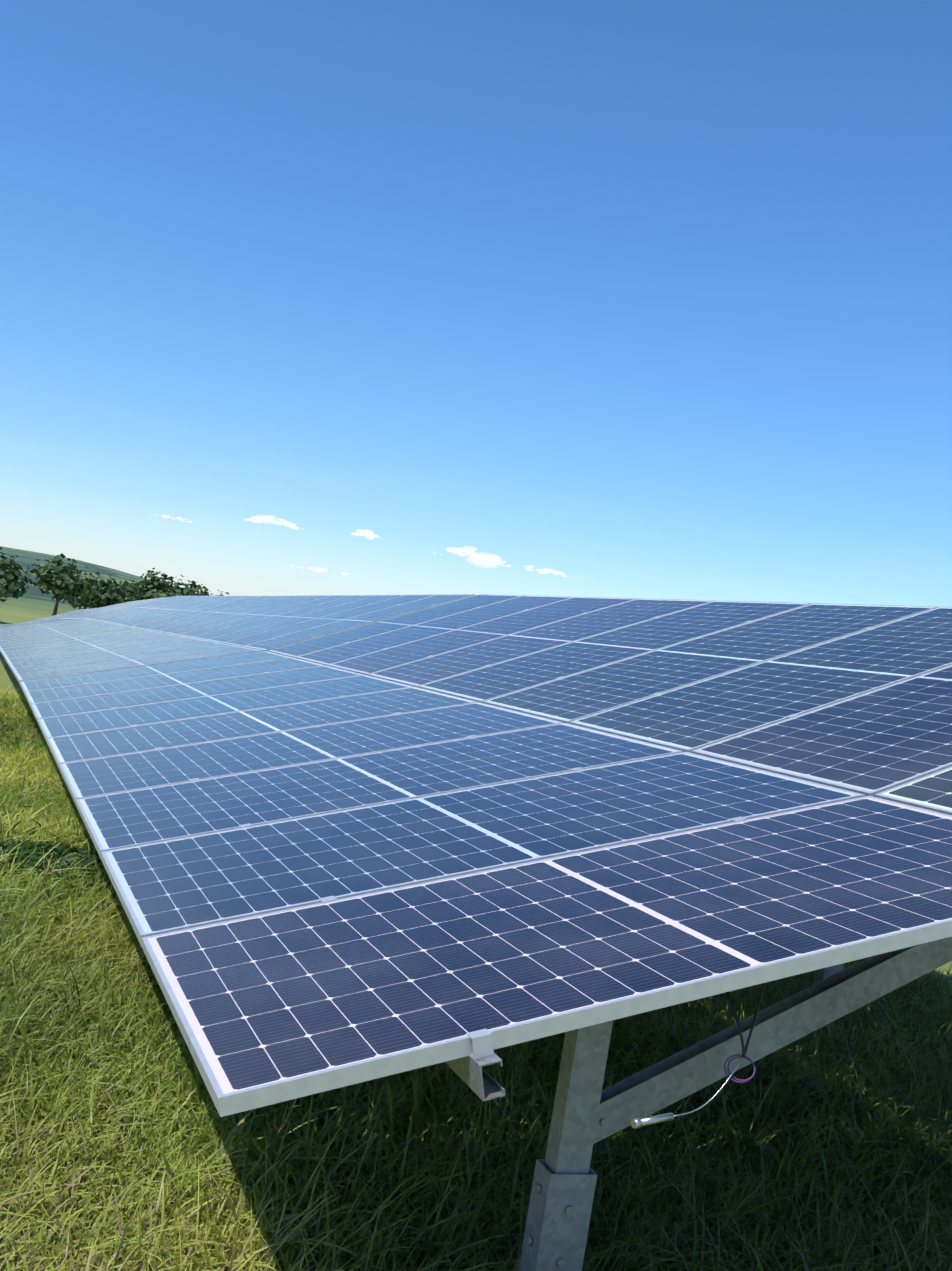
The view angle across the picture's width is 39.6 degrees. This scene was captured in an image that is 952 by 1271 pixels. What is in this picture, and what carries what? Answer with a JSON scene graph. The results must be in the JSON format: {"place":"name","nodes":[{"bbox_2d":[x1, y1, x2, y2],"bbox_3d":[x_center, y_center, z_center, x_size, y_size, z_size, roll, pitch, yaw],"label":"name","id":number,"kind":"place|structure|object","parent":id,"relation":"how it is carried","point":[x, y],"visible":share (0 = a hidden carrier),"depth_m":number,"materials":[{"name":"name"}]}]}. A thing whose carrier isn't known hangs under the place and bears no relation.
{"place":"outdoors","nodes":[
{"label":"outdoors","id":0,"kind":"place"},
{"bbox_2d":[153,515,202,524],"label":"cloud","id":1,"kind":"structure","parent":0,"point":[167,516],"depth_m":6209.47,"materials":[{"name":"white"}]},
{"bbox_2d":[243,515,302,529],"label":"cloud","id":2,"kind":"structure","parent":0,"point":[262,519],"depth_m":5111.16,"materials":[{"name":"white"}]},
{"bbox_2d":[281,564,353,576],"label":"cloud","id":3,"kind":"structure","parent":0,"point":[321,570],"depth_m":6622.58,"materials":[{"name":"white"}]},
{"bbox_2d":[350,530,379,538],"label":"cloud","id":4,"kind":"structure","parent":0,"point":[368,534],"depth_m":5453.94,"materials":[{"name":"white"}]},
{"bbox_2d":[433,547,510,566],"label":"cloud","id":5,"kind":"structure","parent":0,"point":[486,560],"depth_m":5759.35,"materials":[{"name":"white"}]},
{"bbox_2d":[0,546,951,1270],"bbox_3d":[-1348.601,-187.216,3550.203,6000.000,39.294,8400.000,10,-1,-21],"label":"ground","id":6,"kind":"structure","parent":0,"point":[32,602],"depth_m":563.43,"materials":[{"name":"green plant"}]},
{"bbox_2d":[0,547,31,601],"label":"tree","id":7,"kind":"object","parent":6,"relation":"on","point":[11,575],"visible":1,"depth_m":280.22,"materials":[{"name":"green plant"}]},
{"bbox_2d":[4,608,95,624],"bbox_3d":[-19.188,-0.255,57.008,4.316,2.893,10.514,10,-1,-21],"label":"solar table","id":8,"kind":"object","parent":6,"relation":"on","point":[62,615],"visible":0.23,"depth_m":57.45,"materials":[{"name":"silver glass"}]},
{"bbox_2d":[27,553,97,615],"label":"tree","id":9,"kind":"object","parent":6,"relation":"on","point":[59,581],"visible":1,"depth_m":303.00,"materials":[{"name":"green plant"}]},
{"bbox_2d":[66,575,93,609],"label":"tree","id":10,"kind":"object","parent":6,"relation":"on","point":[80,605],"visible":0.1,"depth_m":409.52,"materials":[{"name":"green plant"}]},
{"bbox_2d":[0,596,174,627],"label":"solar table","id":11,"kind":"object","parent":6,"relation":"on","point":[109,609],"visible":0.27,"depth_m":36.63,"materials":[{"name":"silver glass"}]},
{"bbox_2d":[51,602,125,621],"bbox_3d":[-15.387,-0.198,47.210,4.317,2.999,10.523,10,-1,-21],"label":"solar table","id":12,"kind":"object","parent":6,"relation":"on","point":[84,612],"visible":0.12,"depth_m":47.02,"materials":[{"name":"blue glass"}]},
{"bbox_2d":[70,571,129,608],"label":"tree","id":13,"kind":"object","parent":6,"relation":"on","point":[105,594],"visible":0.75,"depth_m":330.01,"materials":[{"name":"green plant"}]},
{"bbox_2d":[114,578,144,602],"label":"tree","id":14,"kind":"object","parent":6,"relation":"on","point":[131,585],"visible":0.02,"depth_m":353.53,"materials":[{"name":"green plant"}]},
{"bbox_2d":[0,596,262,643],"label":"solar table","id":15,"kind":"object","parent":6,"relation":"on","point":[151,613],"visible":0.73,"depth_m":26.35,"materials":[{"name":"blue glass"}]},
{"bbox_2d":[116,568,176,603],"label":"tree","id":16,"kind":"object","parent":6,"relation":"on","point":[156,588],"visible":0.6,"depth_m":330.40,"materials":[{"name":"green plant"}]},
{"bbox_2d":[164,575,197,595],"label":"tree","id":17,"kind":"object","parent":6,"relation":"on","point":[180,591],"visible":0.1,"depth_m":342.74,"materials":[{"name":"green plant"}]},
{"bbox_2d":[185,580,215,595],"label":"tree","id":18,"kind":"object","parent":6,"relation":"on","point":[195,588],"visible":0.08,"depth_m":355.78,"materials":[{"name":"green plant"}]},
{"bbox_2d":[0,594,474,683],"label":"solar table","id":19,"kind":"object","parent":6,"relation":"on","point":[264,623],"visible":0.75,"depth_m":15.85,"materials":[{"name":"blue glass"}]},
{"bbox_2d":[0,684,951,1270],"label":"meadow grass blades","id":20,"kind":"object","parent":6,"relation":"on","point":[848,1114],"depth_m":4.01,"materials":[{"name":"green plant"}]},
{"bbox_2d":[20,594,951,1270],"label":"solar table","id":21,"kind":"object","parent":6,"relation":"on","point":[464,838],"visible":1,"depth_m":4.16,"materials":[{"name":"blue glass"}]},
{"bbox_2d":[631,982,765,1128],"bbox_3d":[0.601,0.837,2.946,0.155,0.414,0.737,9,-1,33],"label":"cable loom with tie and pin","id":22,"kind":"object","parent":21,"relation":"attached to","point":[638,1122],"visible":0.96,"depth_m":2.81,"materials":[{"name":"white"}]},
{"bbox_2d":[0,0,951,606],"label":"sky","id":23,"kind":"structure","parent":0,"point":[647,299],"materials":[{"name":"blue"}]},
{"bbox_2d":[524,565,595,580],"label":"cloud","id":24,"kind":"structure","parent":0,"point":[541,571],"depth_m":6089.89,"materials":[{"name":"white"}]}
]}

